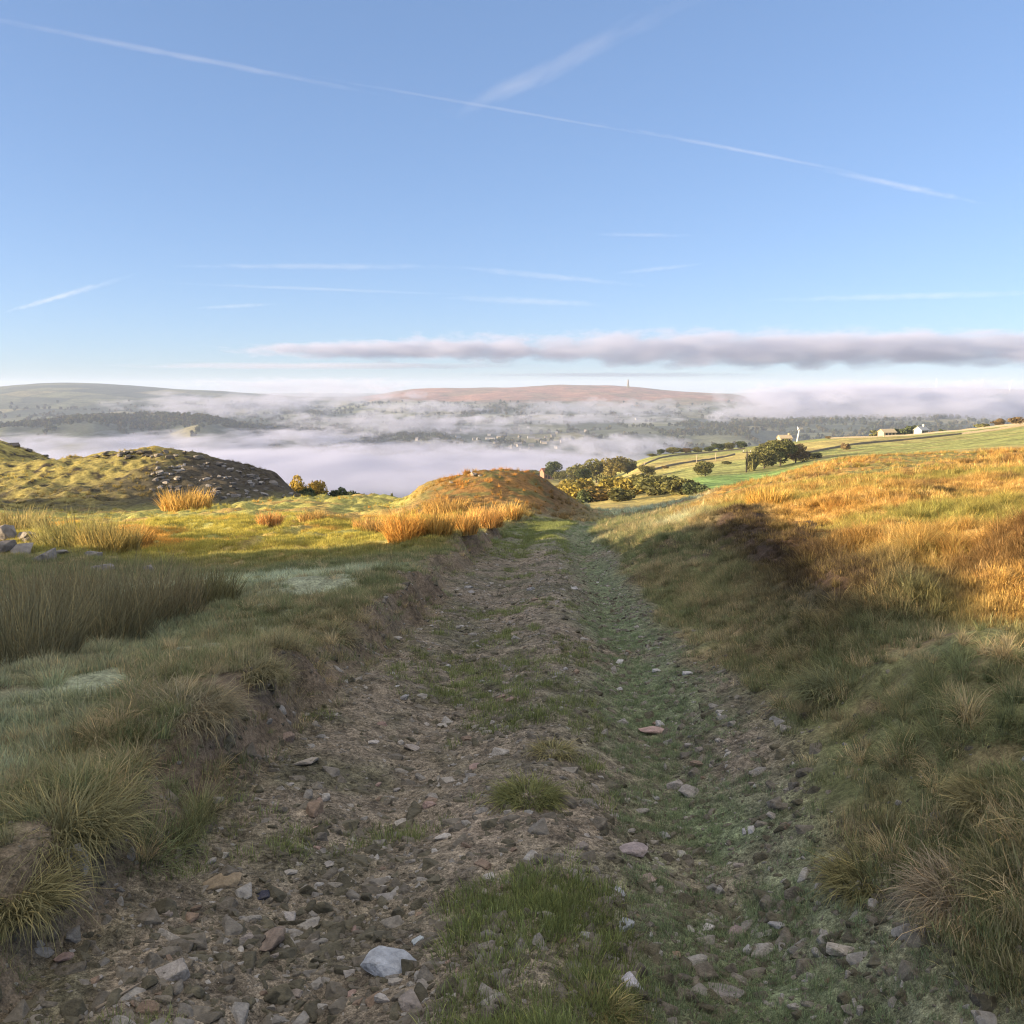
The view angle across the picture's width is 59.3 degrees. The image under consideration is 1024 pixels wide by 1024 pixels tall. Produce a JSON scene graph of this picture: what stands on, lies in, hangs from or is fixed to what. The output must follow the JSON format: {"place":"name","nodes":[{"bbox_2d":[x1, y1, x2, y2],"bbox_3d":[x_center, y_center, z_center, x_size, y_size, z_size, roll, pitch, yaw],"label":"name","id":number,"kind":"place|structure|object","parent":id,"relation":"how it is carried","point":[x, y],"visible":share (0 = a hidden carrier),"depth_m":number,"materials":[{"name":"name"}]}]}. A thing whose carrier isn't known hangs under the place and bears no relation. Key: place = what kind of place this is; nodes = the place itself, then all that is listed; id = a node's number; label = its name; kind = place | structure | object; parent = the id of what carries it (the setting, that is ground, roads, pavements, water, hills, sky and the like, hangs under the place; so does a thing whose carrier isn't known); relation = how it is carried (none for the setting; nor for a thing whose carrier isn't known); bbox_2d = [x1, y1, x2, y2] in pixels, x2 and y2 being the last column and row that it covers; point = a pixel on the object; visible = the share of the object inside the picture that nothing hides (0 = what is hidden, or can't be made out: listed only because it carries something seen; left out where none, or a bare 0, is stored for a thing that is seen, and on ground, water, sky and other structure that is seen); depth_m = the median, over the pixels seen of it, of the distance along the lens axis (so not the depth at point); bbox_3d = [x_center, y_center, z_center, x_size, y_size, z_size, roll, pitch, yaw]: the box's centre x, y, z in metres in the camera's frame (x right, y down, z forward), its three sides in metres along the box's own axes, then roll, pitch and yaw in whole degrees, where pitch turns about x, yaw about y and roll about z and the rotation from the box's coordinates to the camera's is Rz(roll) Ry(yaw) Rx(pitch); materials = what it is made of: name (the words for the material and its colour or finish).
{"place":"outdoors","nodes":[
{"label":"outdoors","id":0,"kind":"place"},
{"bbox_2d":[0,505,1023,1023],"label":"dirt track","id":1,"kind":"structure","parent":0,"point":[192,887],"depth_m":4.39,"materials":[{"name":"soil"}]},
{"bbox_2d":[53,952,73,962],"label":"stone","id":2,"kind":"object","parent":1,"relation":"on","point":[66,956],"visible":1,"depth_m":2.99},
{"bbox_2d":[95,981,141,1009],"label":"twig","id":3,"kind":"object","parent":1,"relation":"on","point":[105,1002],"visible":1,"depth_m":2.79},
{"bbox_2d":[136,1000,160,1014],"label":"stone","id":4,"kind":"object","parent":1,"relation":"on","point":[150,1004],"visible":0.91,"depth_m":2.75,"materials":[{"name":"stone"}]},
{"bbox_2d":[155,957,189,980],"bbox_3d":[-1.117,1.512,2.935,0.124,0.073,0.080,-9,2,-16],"label":"stone","id":5,"kind":"object","parent":1,"relation":"on","point":[177,970],"visible":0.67,"depth_m":2.93,"materials":[{"name":"stone"}]},
{"bbox_2d":[185,912,199,922],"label":"stone","id":6,"kind":"object","parent":1,"relation":"on","point":[191,917],"visible":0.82,"depth_m":3.32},
{"bbox_2d":[203,872,241,890],"bbox_3d":[-1.173,1.497,3.649,0.159,0.044,0.114,0,12,-29],"label":"stone","id":7,"kind":"object","parent":1,"relation":"on","point":[219,881],"visible":0.95,"depth_m":3.62,"materials":[{"name":"stone"}]},
{"bbox_2d":[257,890,269,899],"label":"stone","id":8,"kind":"object","parent":1,"relation":"on","point":[264,894],"visible":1,"depth_m":3.59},
{"bbox_2d":[259,926,285,951],"bbox_3d":[-0.876,1.559,3.273,0.081,0.053,0.168,-3,-1,10],"label":"stone","id":9,"kind":"object","parent":1,"relation":"on","point":[275,937],"visible":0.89,"depth_m":3.25,"materials":[{"name":"stone"}]},
{"bbox_2d":[283,731,294,742],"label":"stone","id":10,"kind":"object","parent":1,"relation":"on","point":[288,736],"visible":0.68,"depth_m":5.41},
{"bbox_2d":[292,757,318,765],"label":"stone","id":11,"kind":"object","parent":1,"relation":"on","point":[310,760],"visible":0.84,"depth_m":5.10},
{"bbox_2d":[306,799,323,817],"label":"stone","id":12,"kind":"object","parent":1,"relation":"on","point":[314,808],"visible":0.89,"depth_m":4.42,"materials":[{"name":"stone"}]},
{"bbox_2d":[365,991,379,1006],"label":"stone","id":13,"kind":"object","parent":1,"relation":"on","point":[370,1001],"visible":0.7,"depth_m":2.94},
{"bbox_2d":[374,993,389,1002],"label":"stone","id":14,"kind":"object","parent":1,"relation":"on","point":[380,998],"visible":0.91,"depth_m":2.93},
{"bbox_2d":[360,946,416,976],"bbox_3d":[-0.428,1.578,3.139,0.175,0.076,0.126,5,0,25],"label":"stone","id":15,"kind":"object","parent":1,"relation":"on","point":[382,961],"visible":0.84,"depth_m":3.12,"materials":[{"name":"stone"}]},
{"bbox_2d":[388,977,402,985],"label":"stone","id":16,"kind":"object","parent":1,"relation":"on","point":[393,981],"visible":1,"depth_m":3.04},
{"bbox_2d":[398,988,422,1011],"bbox_3d":[-0.327,1.584,2.889,0.070,0.050,0.100,-10,11,-17],"label":"stone","id":17,"kind":"object","parent":1,"relation":"on","point":[409,999],"visible":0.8,"depth_m":2.88,"materials":[{"name":"stone"}]},
{"bbox_2d":[474,858,491,869],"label":"stone","id":18,"kind":"object","parent":1,"relation":"on","point":[483,863],"visible":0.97,"depth_m":3.81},
{"bbox_2d":[478,940,494,950],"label":"stone","id":19,"kind":"object","parent":1,"relation":"on","point":[492,943],"visible":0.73,"depth_m":3.13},
{"bbox_2d":[492,747,508,755],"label":"stone","id":20,"kind":"object","parent":1,"relation":"on","point":[498,751],"visible":0.84,"depth_m":5.37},
{"bbox_2d":[471,765,576,815],"bbox_3d":[0.072,1.425,4.518,0.593,0.231,0.568,0,8,0],"label":"grass tussock","id":21,"kind":"object","parent":1,"relation":"on","point":[512,788],"depth_m":4.51,"materials":[{"name":"plant"}]},
{"bbox_2d":[519,734,586,764],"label":"grass tussock","id":22,"kind":"object","parent":1,"relation":"on","point":[559,746],"depth_m":5.27,"materials":[{"name":"plant"}]},
{"bbox_2d":[554,964,661,1023],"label":"grass tussock","id":23,"kind":"object","parent":1,"relation":"on","point":[621,1002],"depth_m":2.84,"materials":[{"name":"plant"}]},
{"bbox_2d":[619,917,634,931],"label":"stone","id":24,"kind":"object","parent":1,"relation":"on","point":[628,922],"visible":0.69,"depth_m":3.42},
{"bbox_2d":[621,971,642,989],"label":"stone","id":25,"kind":"object","parent":1,"relation":"on","point":[631,975],"visible":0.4,"depth_m":3.01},
{"bbox_2d":[619,841,647,856],"bbox_3d":[0.553,1.572,4.193,0.174,0.041,0.126,4,6,-6],"label":"stone","id":26,"kind":"object","parent":1,"relation":"on","point":[638,849],"visible":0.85,"depth_m":4.16,"materials":[{"name":"stone"}]},
{"bbox_2d":[638,726,663,733],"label":"stone","id":27,"kind":"object","parent":1,"relation":"on","point":[653,730],"visible":0.78,"depth_m":6.36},
{"bbox_2d":[666,779,683,789],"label":"stone","id":28,"kind":"object","parent":1,"relation":"on","point":[677,784],"visible":0.66,"depth_m":5.20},
{"bbox_2d":[678,784,698,797],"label":"stone","id":29,"kind":"object","parent":1,"relation":"on","point":[688,790],"visible":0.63,"depth_m":5.09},
{"bbox_2d":[708,982,744,997],"bbox_3d":[0.744,1.705,3.201,0.159,0.025,0.076,-7,-2,37],"label":"stone","id":30,"kind":"object","parent":1,"relation":"on","point":[721,993],"visible":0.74,"depth_m":3.19,"materials":[{"name":"stone"}]},
{"bbox_2d":[727,925,745,936],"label":"stone","id":31,"kind":"object","parent":1,"relation":"on","point":[736,927],"visible":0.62,"depth_m":3.63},
{"bbox_2d":[826,942,854,956],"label":"stone","id":32,"kind":"object","parent":1,"relation":"on","point":[843,950],"visible":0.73,"depth_m":3.17,"materials":[{"name":"stone"}]},
{"bbox_2d":[789,829,903,915],"bbox_3d":[1.403,1.439,3.552,0.643,0.270,0.620,0,8,0],"label":"grass tussock","id":33,"kind":"object","parent":1,"relation":"on","point":[839,874],"depth_m":3.56,"materials":[{"name":"plant"}]},
{"bbox_2d":[863,832,987,951],"bbox_3d":[1.559,1.312,3.080,0.693,0.331,0.737,0,8,0],"label":"grass tussock","id":34,"kind":"object","parent":1,"relation":"on","point":[920,898],"depth_m":3.11,"materials":[{"name":"plant"}]},
{"bbox_2d":[0,445,1023,1013],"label":"moorland ground","id":35,"kind":"structure","parent":0,"point":[130,501],"depth_m":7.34,"materials":[{"name":"plant"}]},
{"bbox_2d":[0,524,16,540],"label":"rock","id":36,"kind":"object","parent":35,"relation":"on","point":[7,531],"visible":0.77,"depth_m":19.49,"materials":[{"name":"stone"}]},
{"bbox_2d":[0,539,16,552],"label":"rock","id":37,"kind":"object","parent":35,"relation":"on","point":[7,545],"visible":0.88,"depth_m":17.40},
{"bbox_2d":[10,543,32,554],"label":"rock","id":38,"kind":"object","parent":35,"relation":"on","point":[22,547],"visible":0.64,"depth_m":17.50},
{"bbox_2d":[0,504,59,530],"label":"rush clump","id":39,"kind":"object","parent":35,"relation":"on","point":[8,520],"visible":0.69,"depth_m":22.35,"materials":[{"name":"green plant"}]},
{"bbox_2d":[32,548,56,560],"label":"rock","id":40,"kind":"object","parent":35,"relation":"on","point":[52,553],"visible":0.56,"depth_m":15.77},
{"bbox_2d":[0,836,114,958],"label":"grass tussock","id":41,"kind":"object","parent":35,"relation":"on","point":[44,902],"depth_m":2.99,"materials":[{"name":"plant"}]},
{"bbox_2d":[13,505,122,548],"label":"rush clump","id":42,"kind":"object","parent":35,"relation":"on","point":[59,535],"visible":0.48,"depth_m":19.04,"materials":[{"name":"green plant"}]},
{"bbox_2d":[0,540,152,627],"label":"rush clump","id":43,"kind":"object","parent":35,"relation":"on","point":[35,583],"visible":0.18,"depth_m":9.07,"materials":[{"name":"green plant"}]},
{"bbox_2d":[63,843,90,876],"bbox_3d":[-1.597,1.276,3.290,0.102,0.112,0.071,-7,11,-11],"label":"stone","id":44,"kind":"object","parent":35,"relation":"on","point":[82,856],"visible":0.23,"depth_m":3.27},
{"bbox_2d":[0,542,165,667],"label":"rush clump","id":45,"kind":"object","parent":35,"relation":"on","point":[31,628],"visible":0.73,"depth_m":6.41,"materials":[{"name":"green plant"}]},
{"bbox_2d":[0,539,187,646],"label":"rush clump","id":46,"kind":"object","parent":35,"relation":"on","point":[133,620],"visible":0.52,"depth_m":8.06,"materials":[{"name":"green plant"}]},
{"bbox_2d":[0,742,188,909],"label":"grass tussock","id":47,"kind":"object","parent":35,"relation":"on","point":[86,823],"depth_m":3.44,"materials":[{"name":"plant"}]},
{"bbox_2d":[59,512,159,553],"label":"rush clump","id":48,"kind":"object","parent":35,"relation":"on","point":[118,541],"visible":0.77,"depth_m":18.54,"materials":[{"name":"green plant"}]},
{"bbox_2d":[113,520,158,545],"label":"rush clump","id":49,"kind":"object","parent":35,"relation":"on","point":[147,539],"visible":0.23,"depth_m":21.51,"materials":[{"name":"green plant"}]},
{"bbox_2d":[45,538,228,623],"bbox_3d":[-3.614,0.685,8.986,1.858,0.758,1.970,0,8,0],"label":"rush clump","id":50,"kind":"object","parent":35,"relation":"on","point":[177,596],"visible":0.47,"depth_m":8.91,"materials":[{"name":"green plant"}]},
{"bbox_2d":[153,485,216,511],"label":"rush clump","id":51,"kind":"object","parent":35,"relation":"on","point":[169,502],"visible":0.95,"depth_m":40.88,"materials":[{"name":"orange plant"}]},
{"bbox_2d":[84,661,290,758],"bbox_3d":[-1.753,1.050,4.776,1.068,0.429,1.007,-6,10,-36],"label":"grass tussock","id":52,"kind":"object","parent":35,"relation":"on","point":[224,711],"depth_m":4.76,"materials":[{"name":"plant"}]},
{"bbox_2d":[170,559,257,603],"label":"rush clump","id":53,"kind":"object","parent":35,"relation":"on","point":[230,592],"visible":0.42,"depth_m":9.79,"materials":[{"name":"green plant"}]},
{"bbox_2d":[205,643,299,699],"bbox_3d":[-1.623,0.963,5.519,0.672,0.278,0.656,0,8,0],"label":"grass tussock","id":54,"kind":"object","parent":35,"relation":"on","point":[263,668],"depth_m":5.51,"materials":[{"name":"plant"}]},
{"bbox_2d":[252,507,286,526],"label":"rush clump","id":55,"kind":"object","parent":35,"relation":"on","point":[269,517],"visible":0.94,"depth_m":26.70,"materials":[{"name":"orange plant"}]},
{"bbox_2d":[292,507,327,522],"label":"rush clump","id":56,"kind":"object","parent":35,"relation":"on","point":[314,515],"visible":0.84,"depth_m":29.17,"materials":[{"name":"orange plant"}]},
{"bbox_2d":[301,621,368,653],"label":"grass tussock","id":57,"kind":"object","parent":35,"relation":"on","point":[354,637],"depth_m":7.98,"materials":[{"name":"plant"}]},
{"bbox_2d":[350,512,392,531],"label":"rush clump","id":58,"kind":"object","parent":35,"relation":"on","point":[368,523],"visible":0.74,"depth_m":24.66,"materials":[{"name":"orange plant"}]},
{"bbox_2d":[362,501,439,543],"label":"rush clump","id":59,"kind":"object","parent":35,"relation":"on","point":[401,529],"visible":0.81,"depth_m":17.96,"materials":[{"name":"orange plant"}]},
{"bbox_2d":[402,503,468,537],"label":"rush clump","id":60,"kind":"object","parent":35,"relation":"on","point":[442,526],"visible":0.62,"depth_m":18.23,"materials":[{"name":"orange plant"}]},
{"bbox_2d":[418,494,472,514],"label":"rush clump","id":61,"kind":"object","parent":35,"relation":"on","point":[439,505],"visible":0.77,"depth_m":33.94,"materials":[{"name":"orange plant"}]},
{"bbox_2d":[433,502,484,535],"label":"rush clump","id":62,"kind":"object","parent":35,"relation":"on","point":[469,525],"visible":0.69,"depth_m":19.45,"materials":[{"name":"orange plant"}]},
{"bbox_2d":[461,501,512,528],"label":"rush clump","id":63,"kind":"object","parent":35,"relation":"on","point":[490,519],"visible":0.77,"depth_m":24.99,"materials":[{"name":"orange plant"}]},
{"bbox_2d":[489,500,527,519],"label":"rush clump","id":64,"kind":"object","parent":35,"relation":"on","point":[514,514],"visible":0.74,"depth_m":32.42,"materials":[{"name":"orange plant"}]},
{"bbox_2d":[0,467,1023,1023],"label":"short grass","id":65,"kind":"structure","parent":35,"relation":"on","point":[40,735],"depth_m":5.67,"materials":[{"name":"plant"}]},
{"bbox_2d":[0,443,1023,546],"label":"rough grass","id":66,"kind":"structure","parent":35,"relation":"on","point":[1017,458],"depth_m":38.31,"materials":[{"name":"plant"}]},
{"bbox_2d":[741,482,800,505],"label":"rush clump","id":67,"kind":"object","parent":35,"relation":"on","point":[760,496],"visible":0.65,"depth_m":19.29,"materials":[{"name":"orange plant"}]},
{"bbox_2d":[762,658,863,715],"bbox_3d":[1.997,1.069,5.524,0.897,0.340,0.916,0,8,0],"label":"grass tussock","id":68,"kind":"object","parent":35,"relation":"on","point":[819,682],"depth_m":5.53,"materials":[{"name":"plant"}]},
{"bbox_2d":[915,762,1016,837],"bbox_3d":[1.855,1.108,3.448,0.606,0.265,0.611,0,8,0],"label":"grass tussock","id":69,"kind":"object","parent":35,"relation":"on","point":[962,788],"depth_m":3.46,"materials":[{"name":"plant"}]},
{"bbox_2d":[0,383,1023,497],"bbox_3d":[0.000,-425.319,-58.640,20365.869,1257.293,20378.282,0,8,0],"label":"hills","id":70,"kind":"structure","parent":0,"point":[289,457],"depth_m":2947.91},
{"bbox_2d":[0,399,1023,464],"bbox_3d":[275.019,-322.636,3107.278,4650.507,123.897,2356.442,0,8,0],"label":"woodland","id":71,"kind":"object","parent":70,"relation":"on","point":[735,426],"visible":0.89,"depth_m":2454.49,"materials":[{"name":"plant"}]},
{"bbox_2d":[0,426,1023,509],"bbox_3d":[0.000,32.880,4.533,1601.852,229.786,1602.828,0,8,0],"label":"field ground","id":72,"kind":"structure","parent":0,"point":[720,474],"depth_m":274.45,"materials":[{"name":"plant"}]},
{"bbox_2d":[289,475,306,491],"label":"tree","id":73,"kind":"object","parent":72,"relation":"on","point":[296,485],"visible":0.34,"depth_m":112.45,"materials":[{"name":"yellow plant"}]},
{"bbox_2d":[296,487,315,496],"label":"bush","id":74,"kind":"object","parent":72,"relation":"on","point":[310,491],"visible":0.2,"depth_m":108.69,"materials":[{"name":"green plant"}]},
{"bbox_2d":[307,480,328,495],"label":"tree","id":75,"kind":"object","parent":72,"relation":"on","point":[317,486],"visible":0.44,"depth_m":111.44,"materials":[{"name":"yellow plant"}]},
{"bbox_2d":[544,461,562,479],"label":"tree","id":76,"kind":"object","parent":72,"relation":"on","point":[552,468],"visible":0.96,"depth_m":439.64,"materials":[{"name":"green plant"}]},
{"bbox_2d":[552,470,565,481],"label":"tree","id":77,"kind":"object","parent":72,"relation":"on","point":[559,475],"visible":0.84,"depth_m":430.34,"materials":[{"name":"green plant"}]},
{"bbox_2d":[562,463,584,479],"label":"tree","id":78,"kind":"object","parent":72,"relation":"on","point":[570,471],"visible":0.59,"depth_m":418.02,"materials":[{"name":"green plant"}]},
{"bbox_2d":[557,477,594,500],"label":"bush","id":79,"kind":"object","parent":72,"relation":"on","point":[573,487],"visible":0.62,"depth_m":225.14,"materials":[{"name":"yellow plant"}]},
{"bbox_2d":[575,468,592,482],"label":"tree","id":80,"kind":"object","parent":72,"relation":"on","point":[584,473],"visible":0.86,"depth_m":329.76,"materials":[{"name":"green plant"}]},
{"bbox_2d":[576,489,609,503],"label":"bush","id":81,"kind":"object","parent":72,"relation":"on","point":[585,497],"visible":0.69,"depth_m":179.00,"materials":[{"name":"green plant"}]},
{"bbox_2d":[579,458,609,482],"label":"tree","id":82,"kind":"object","parent":72,"relation":"on","point":[596,467],"visible":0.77,"depth_m":382.33,"materials":[{"name":"green plant"}]},
{"bbox_2d":[584,485,609,500],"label":"bush","id":83,"kind":"object","parent":72,"relation":"on","point":[600,495],"visible":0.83,"depth_m":178.88,"materials":[{"name":"green plant"}]},
{"bbox_2d":[597,477,614,489],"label":"bush","id":84,"kind":"object","parent":72,"relation":"on","point":[608,483],"visible":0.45,"depth_m":203.50,"materials":[{"name":"yellow plant"}]},
{"bbox_2d":[601,456,627,476],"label":"tree","id":85,"kind":"object","parent":72,"relation":"on","point":[613,466],"visible":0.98,"depth_m":373.36,"materials":[{"name":"green plant"}]},
{"bbox_2d":[607,487,635,501],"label":"bush","id":86,"kind":"object","parent":72,"relation":"on","point":[618,494],"visible":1,"depth_m":164.56,"materials":[{"name":"green plant"}]},
{"bbox_2d":[613,476,646,494],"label":"bush","id":87,"kind":"object","parent":72,"relation":"on","point":[625,483],"visible":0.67,"depth_m":188.08,"materials":[{"name":"yellow plant"}]},
{"bbox_2d":[624,458,637,473],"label":"tree","id":88,"kind":"object","parent":72,"relation":"on","point":[631,465],"visible":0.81,"depth_m":389.42,"materials":[{"name":"green plant"}]},
{"bbox_2d":[638,465,656,475],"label":"tree","id":89,"kind":"object","parent":72,"relation":"on","point":[648,470],"visible":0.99,"depth_m":300.45,"materials":[{"name":"green plant"}]},
{"bbox_2d":[632,475,673,495],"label":"bush","id":90,"kind":"object","parent":72,"relation":"on","point":[653,483],"visible":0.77,"depth_m":171.86,"materials":[{"name":"green plant"}]},
{"bbox_2d":[660,478,696,494],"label":"bush","id":91,"kind":"object","parent":72,"relation":"on","point":[673,486],"visible":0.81,"depth_m":163.24,"materials":[{"name":"green plant"}]},
{"bbox_2d":[641,453,734,473],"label":"field wall","id":92,"kind":"structure","parent":72,"relation":"on","point":[673,464],"depth_m":356.55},
{"bbox_2d":[642,448,744,464],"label":"field wall","id":93,"kind":"structure","parent":72,"relation":"on","point":[691,453],"depth_m":455.01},
{"bbox_2d":[681,482,710,494],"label":"bush","id":94,"kind":"object","parent":72,"relation":"on","point":[697,487],"visible":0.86,"depth_m":157.90,"materials":[{"name":"green plant"}]},
{"bbox_2d":[693,460,714,475],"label":"tree","id":95,"kind":"object","parent":72,"relation":"on","point":[704,467],"visible":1,"depth_m":231.58,"materials":[{"name":"green plant"}]},
{"bbox_2d":[745,451,758,470],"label":"bush","id":96,"kind":"object","parent":72,"relation":"on","point":[753,461],"visible":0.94,"depth_m":244.97,"materials":[{"name":"green plant"}]},
{"bbox_2d":[752,446,779,468],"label":"tree","id":97,"kind":"object","parent":72,"relation":"on","point":[766,457],"visible":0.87,"depth_m":250.42,"materials":[{"name":"green plant"}]},
{"bbox_2d":[766,439,798,465],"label":"tree","id":98,"kind":"object","parent":72,"relation":"on","point":[784,448],"visible":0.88,"depth_m":255.45,"materials":[{"name":"green plant"}]},
{"bbox_2d":[787,443,810,462],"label":"tree","id":99,"kind":"object","parent":72,"relation":"on","point":[800,454],"visible":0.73,"depth_m":259.97,"materials":[{"name":"green plant"}]},
{"bbox_2d":[877,429,896,436],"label":"barn","id":100,"kind":"structure","parent":72,"relation":"on","point":[882,432],"depth_m":429.02,"materials":[{"name":"beige stone"}]},
{"bbox_2d":[807,424,1023,452],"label":"field wall","id":101,"kind":"structure","parent":72,"relation":"on","point":[828,448],"depth_m":334.04,"materials":[{"name":"stone"}]},
{"bbox_2d":[913,424,928,433],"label":"cottage","id":102,"kind":"structure","parent":72,"relation":"on","point":[923,428],"depth_m":425.56,"materials":[{"name":"paint"}]},
{"bbox_2d":[830,422,1023,438],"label":"field wall","id":103,"kind":"structure","parent":72,"relation":"on","point":[929,432],"depth_m":406.46,"materials":[{"name":"stone"}]},
{"bbox_2d":[0,0,1023,393],"label":"sky","id":104,"kind":"structure","parent":0,"point":[243,196],"materials":[{"name":"blue"}]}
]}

